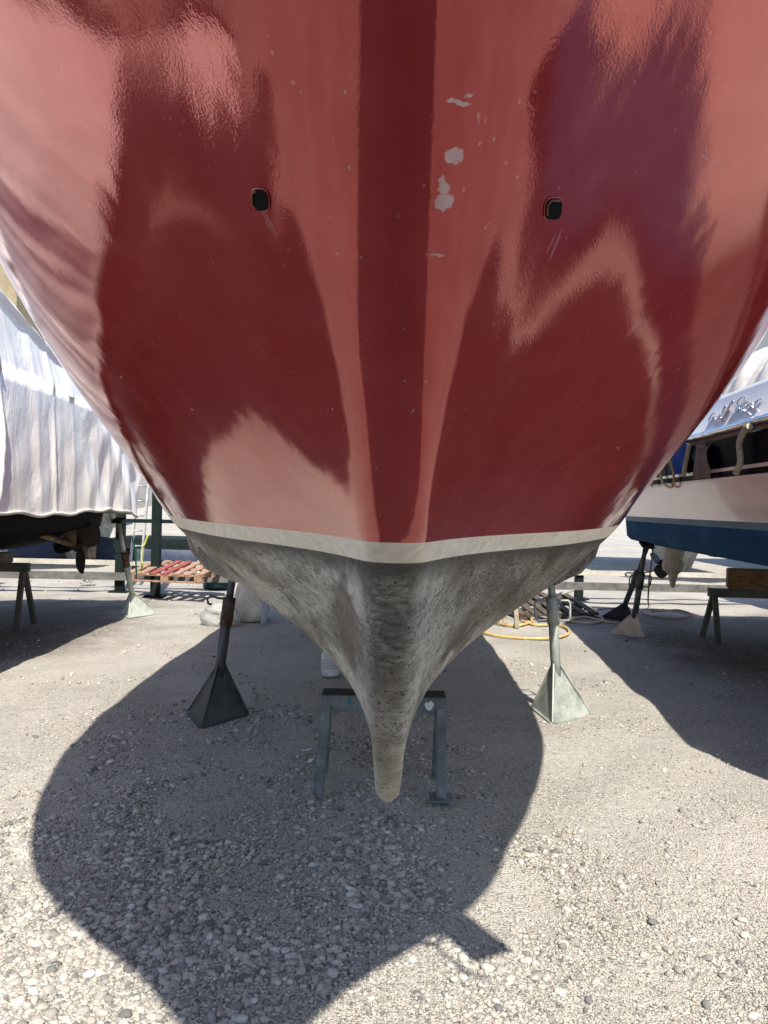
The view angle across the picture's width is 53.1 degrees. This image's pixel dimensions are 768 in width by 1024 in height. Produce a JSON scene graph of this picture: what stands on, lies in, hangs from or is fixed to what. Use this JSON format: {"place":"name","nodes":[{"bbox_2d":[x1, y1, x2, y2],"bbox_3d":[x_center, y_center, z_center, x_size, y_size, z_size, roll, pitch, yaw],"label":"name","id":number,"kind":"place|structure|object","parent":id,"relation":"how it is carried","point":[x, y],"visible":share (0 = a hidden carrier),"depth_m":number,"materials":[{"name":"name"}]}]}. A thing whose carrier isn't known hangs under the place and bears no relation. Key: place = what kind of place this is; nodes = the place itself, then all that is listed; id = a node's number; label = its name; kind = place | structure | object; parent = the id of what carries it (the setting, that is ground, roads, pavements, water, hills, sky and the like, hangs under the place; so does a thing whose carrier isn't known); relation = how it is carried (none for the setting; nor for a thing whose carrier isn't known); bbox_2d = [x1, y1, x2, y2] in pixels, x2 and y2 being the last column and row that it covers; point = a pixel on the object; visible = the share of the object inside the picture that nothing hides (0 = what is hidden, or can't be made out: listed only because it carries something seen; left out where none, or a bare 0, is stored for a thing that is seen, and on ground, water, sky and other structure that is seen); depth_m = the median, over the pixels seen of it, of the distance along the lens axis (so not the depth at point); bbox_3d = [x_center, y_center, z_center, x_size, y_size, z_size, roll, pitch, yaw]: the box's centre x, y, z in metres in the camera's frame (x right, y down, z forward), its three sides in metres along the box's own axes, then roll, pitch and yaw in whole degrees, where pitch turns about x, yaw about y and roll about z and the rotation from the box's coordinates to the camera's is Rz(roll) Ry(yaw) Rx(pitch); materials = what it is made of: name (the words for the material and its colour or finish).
{"place":"outdoors","nodes":[
{"label":"outdoors","id":0,"kind":"place"},
{"bbox_2d":[0,263,115,526],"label":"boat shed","id":1,"kind":"object","parent":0,"point":[8,290],"depth_m":29.93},
{"bbox_2d":[141,535,148,569],"bbox_3d":[-3.401,0.571,10.906,0.110,0.497,0.024,1,0,0],"label":"cord","id":2,"kind":"object","parent":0,"point":[141,552],"visible":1,"depth_m":10.90,"materials":[{"name":"yellow plastic"}]},
{"bbox_2d":[0,506,767,1023],"bbox_3d":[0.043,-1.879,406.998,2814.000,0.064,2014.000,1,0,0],"label":"gravel ground","id":3,"kind":"structure","parent":0,"point":[90,656],"depth_m":4.93,"materials":[{"name":"grey gravel"}]},
{"bbox_2d":[0,563,36,630],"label":"trestle","id":4,"kind":"object","parent":3,"relation":"on","point":[23,569],"visible":1,"depth_m":8.84,"materials":[{"name":"grey metal"}]},
{"bbox_2d":[0,552,12,563],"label":"timber block","id":5,"kind":"object","parent":4,"relation":"on","point":[6,557],"depth_m":8.80,"materials":[{"name":"brown wood"}]},
{"bbox_2d":[0,288,140,573],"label":"covered boat","id":6,"kind":"object","parent":5,"relation":"on","point":[70,475],"visible":0.84,"depth_m":7.19,"materials":[{"name":"white fabric"}]},
{"bbox_2d":[0,535,197,560],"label":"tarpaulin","id":7,"kind":"object","parent":3,"relation":"on","point":[105,549],"visible":0.22,"depth_m":19.15,"materials":[{"name":"blue plastic"}]},
{"bbox_2d":[65,476,151,558],"bbox_3d":[-7.382,-0.884,18.745,3.060,4.080,7.500,1,0,0],"label":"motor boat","id":8,"kind":"object","parent":3,"relation":"on","point":[106,527],"visible":0.01,"depth_m":20.11,"materials":[{"name":"white plastic"}]},
{"bbox_2d":[111,517,158,617],"bbox_3d":[-3.241,0.711,9.862,0.515,1.284,0.744,1,0,0],"label":"boat stand","id":9,"kind":"object","parent":3,"relation":"on","point":[136,605],"visible":1,"depth_m":9.89,"materials":[{"name":"grey metal"}]},
{"bbox_2d":[131,536,136,575],"bbox_3d":[-3.352,0.591,10.306,0.096,0.534,0.024,1,0,0],"label":"cord","id":10,"kind":"object","parent":9,"relation":"hanging from","point":[135,555],"visible":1,"depth_m":10.30,"materials":[{"name":"green plastic"}]},
{"bbox_2d":[129,485,149,583],"bbox_3d":[-4.410,-0.066,13.940,0.177,2.714,0.775,1,0,2],"label":"ladder","id":11,"kind":"object","parent":3,"relation":"on","point":[144,525],"visible":0.43,"depth_m":13.88,"materials":[{"name":"metal"}]},
{"bbox_2d":[113,535,198,572],"bbox_3d":[-4.622,0.913,16.936,2.200,0.697,1.745,1,0,0],"label":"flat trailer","id":12,"kind":"object","parent":3,"relation":"on","point":[175,542],"visible":0.16,"depth_m":16.21,"materials":[{"name":"metal"}]},
{"bbox_2d":[203,568,227,588],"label":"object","id":13,"kind":"object","parent":3,"relation":"on","point":[211,585],"visible":0.09,"depth_m":13.16,"materials":[{"name":"teal paint"}]},
{"bbox_2d":[186,580,249,728],"bbox_3d":[-1.123,0.816,5.357,0.401,1.238,0.463,1,1,-25],"label":"boat stand","id":14,"kind":"object","parent":3,"relation":"on","point":[218,699],"visible":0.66,"depth_m":5.36,"materials":[{"name":"grey metal"}]},
{"bbox_2d":[200,602,240,626],"bbox_3d":[-2.001,1.241,9.361,0.494,0.292,0.349,1,0,0],"label":"plastic bag","id":15,"kind":"object","parent":3,"relation":"on","point":[210,615],"visible":0.69,"depth_m":9.22,"materials":[{"name":"white plastic"}]},
{"bbox_2d":[233,582,269,621],"bbox_3d":[-1.701,1.048,9.851,0.479,0.682,0.407,1,0,0],"label":"sack","id":16,"kind":"object","parent":3,"relation":"on","point":[248,605],"visible":0.4,"depth_m":9.66,"materials":[{"name":"white fabric"}]},
{"bbox_2d":[260,601,267,623],"bbox_3d":[-1.483,1.167,9.582,0.072,0.447,0.150,1,0,9],"label":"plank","id":17,"kind":"object","parent":3,"relation":"on","point":[264,612],"visible":0.6,"depth_m":9.55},
{"bbox_2d":[321,651,339,676],"bbox_3d":[-0.469,1.296,6.757,0.172,0.275,0.172,1,0,0],"label":"canister","id":18,"kind":"object","parent":3,"relation":"on","point":[329,667],"visible":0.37,"depth_m":6.68,"materials":[{"name":"white plastic"}]},
{"bbox_2d":[0,492,726,599],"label":"fence","id":19,"kind":"object","parent":3,"relation":"on","point":[578,585],"visible":0.45,"depth_m":12.35,"materials":[{"name":"grey metal"}]},
{"bbox_2d":[131,560,214,583],"bbox_3d":[-3.215,0.922,11.948,1.200,0.260,1.004,1,0,8],"label":"pallet","id":20,"kind":"object","parent":19,"relation":"on","point":[179,570],"visible":0.77,"depth_m":11.60,"materials":[{"name":"brown wood"}]},
{"bbox_2d":[313,688,453,802],"bbox_3d":[0.000,1.217,4.112,0.717,0.514,0.443,1,0,0],"label":"trestle","id":21,"kind":"object","parent":3,"relation":"on","point":[347,700],"visible":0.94,"depth_m":4.04,"materials":[{"name":"paint"}]},
{"bbox_2d":[0,0,767,801],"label":"motor yacht","id":22,"kind":"object","parent":21,"relation":"on","point":[402,350],"visible":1,"depth_m":1.30,"materials":[{"name":"red paint"}]},
{"bbox_2d":[0,579,767,1023],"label":"loose pebbles","id":23,"kind":"object","parent":3,"relation":"on","point":[92,961],"visible":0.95,"depth_m":2.87,"materials":[{"name":"grey gravel"}]},
{"bbox_2d":[502,616,506,623],"bbox_3d":[1.569,1.323,9.954,0.066,0.312,0.122,1,0,0],"label":"stake","id":24,"kind":"object","parent":3,"relation":"on","point":[504,620],"visible":0.32,"depth_m":9.91,"materials":[{"name":"beige wood"}]},
{"bbox_2d":[513,609,518,628],"bbox_3d":[1.680,1.327,9.764,0.069,0.313,0.122,1,0,0],"label":"stake","id":25,"kind":"object","parent":3,"relation":"on","point":[516,619],"visible":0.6,"depth_m":9.73,"materials":[{"name":"beige wood"}]},
{"bbox_2d":[482,609,570,639],"bbox_3d":[1.652,1.287,10.231,1.352,0.368,2.694,1,0,0],"label":"hose","id":26,"kind":"object","parent":3,"relation":"on","point":[527,638],"visible":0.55,"depth_m":9.12,"materials":[{"name":"yellow rubber"}]},
{"bbox_2d":[512,592,598,620],"bbox_3d":[2.287,1.360,10.997,1.200,0.310,1.003,1,0,-14],"label":"pallet","id":27,"kind":"object","parent":3,"relation":"on","point":[577,605],"visible":0.48,"depth_m":10.76,"materials":[{"name":"brown wood"}]},
{"bbox_2d":[530,585,592,724],"bbox_3d":[1.248,0.844,5.630,0.463,1.271,0.401,1,1,-38],"label":"boat stand","id":28,"kind":"object","parent":3,"relation":"on","point":[558,699],"visible":0.76,"depth_m":5.59,"materials":[{"name":"grey metal"}]},
{"bbox_2d":[568,615,619,624],"bbox_3d":[2.783,1.454,10.276,0.651,0.061,0.899,1,0,0],"label":"hose","id":29,"kind":"object","parent":3,"relation":"on","point":[592,618],"visible":0.89,"depth_m":10.25,"materials":[{"name":"black rubber"}]},
{"bbox_2d":[562,607,629,624],"bbox_3d":[2.878,1.454,10.931,0.412,0.058,2.286,2,1,39],"label":"hose","id":30,"kind":"object","parent":3,"relation":"on","point":[594,609],"visible":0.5,"depth_m":11.52,"materials":[{"name":"grey rubber"}]},
{"bbox_2d":[601,544,654,620],"bbox_3d":[3.224,0.911,10.114,0.431,1.161,1.637,1,0,0],"label":"boat stand","id":31,"kind":"object","parent":3,"relation":"on","point":[621,612],"visible":0.61,"depth_m":10.40,"materials":[{"name":"grey metal"}]},
{"bbox_2d":[626,332,767,587],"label":"cabin cruiser","id":32,"kind":"object","parent":31,"relation":"on","point":[722,512],"visible":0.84,"depth_m":6.28,"materials":[{"name":"white plastic"}]},
{"bbox_2d":[651,460,674,487],"bbox_3d":[2.777,-0.420,7.655,0.036,0.385,0.769,1,0,4],"label":"rope","id":33,"kind":"object","parent":32,"relation":"hanging from","point":[661,478],"visible":0.44,"depth_m":7.38,"materials":[{"name":"brown fabric"}]},
{"bbox_2d":[641,549,692,619],"bbox_3d":[3.952,0.970,10.879,0.725,1.144,2.572,2,1,27],"label":"rope","id":34,"kind":"object","parent":32,"relation":"hanging from","point":[676,610],"visible":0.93,"depth_m":11.01,"materials":[{"name":"fabric"}]},
{"bbox_2d":[672,442,687,473],"bbox_3d":[2.718,-0.488,7.092,0.067,0.280,0.401,1,0,4],"label":"cloth","id":35,"kind":"object","parent":32,"relation":"hanging from","point":[678,458],"visible":0.77,"depth_m":7.06,"materials":[{"name":"blue fabric"}]},
{"bbox_2d":[681,443,691,476],"bbox_3d":[2.701,-0.465,6.860,0.044,0.294,0.181,1,0,4],"label":"rope","id":36,"kind":"object","parent":32,"relation":"hanging from","point":[686,459],"visible":1,"depth_m":6.84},
{"bbox_2d":[693,444,710,479],"bbox_3d":[2.668,-0.423,6.468,0.069,0.300,0.355,1,0,4],"label":"cloth","id":37,"kind":"object","parent":32,"relation":"hanging from","point":[701,469],"visible":1,"depth_m":6.46,"materials":[{"name":"fabric"}]},
{"bbox_2d":[733,423,752,474],"bbox_3d":[2.596,-0.450,5.571,0.058,0.362,0.280,1,0,8],"label":"rope","id":38,"kind":"object","parent":32,"relation":"hanging from","point":[746,428],"visible":1,"depth_m":5.59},
{"bbox_2d":[610,541,654,636],"bbox_3d":[3.028,0.922,9.268,0.448,1.169,0.699,1,0,0],"label":"boat stand","id":39,"kind":"object","parent":3,"relation":"on","point":[629,625],"visible":0.97,"depth_m":9.24,"materials":[{"name":"beige metal"}]},
{"bbox_2d":[625,517,697,571],"bbox_3d":[7.315,-0.578,18.994,3.060,4.130,7.000,1,0,0],"label":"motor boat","id":40,"kind":"object","parent":3,"relation":"on","point":[689,558],"depth_m":18.36,"materials":[{"name":"white plastic"}]},
{"bbox_2d":[700,588,767,643],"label":"trestle","id":41,"kind":"object","parent":3,"relation":"on","point":[713,594],"visible":0.98,"depth_m":8.98,"materials":[{"name":"grey metal"}]},
{"bbox_2d":[726,568,767,589],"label":"timber block","id":42,"kind":"object","parent":41,"relation":"on","point":[747,578],"depth_m":8.96,"materials":[{"name":"brown wood"}]}
]}

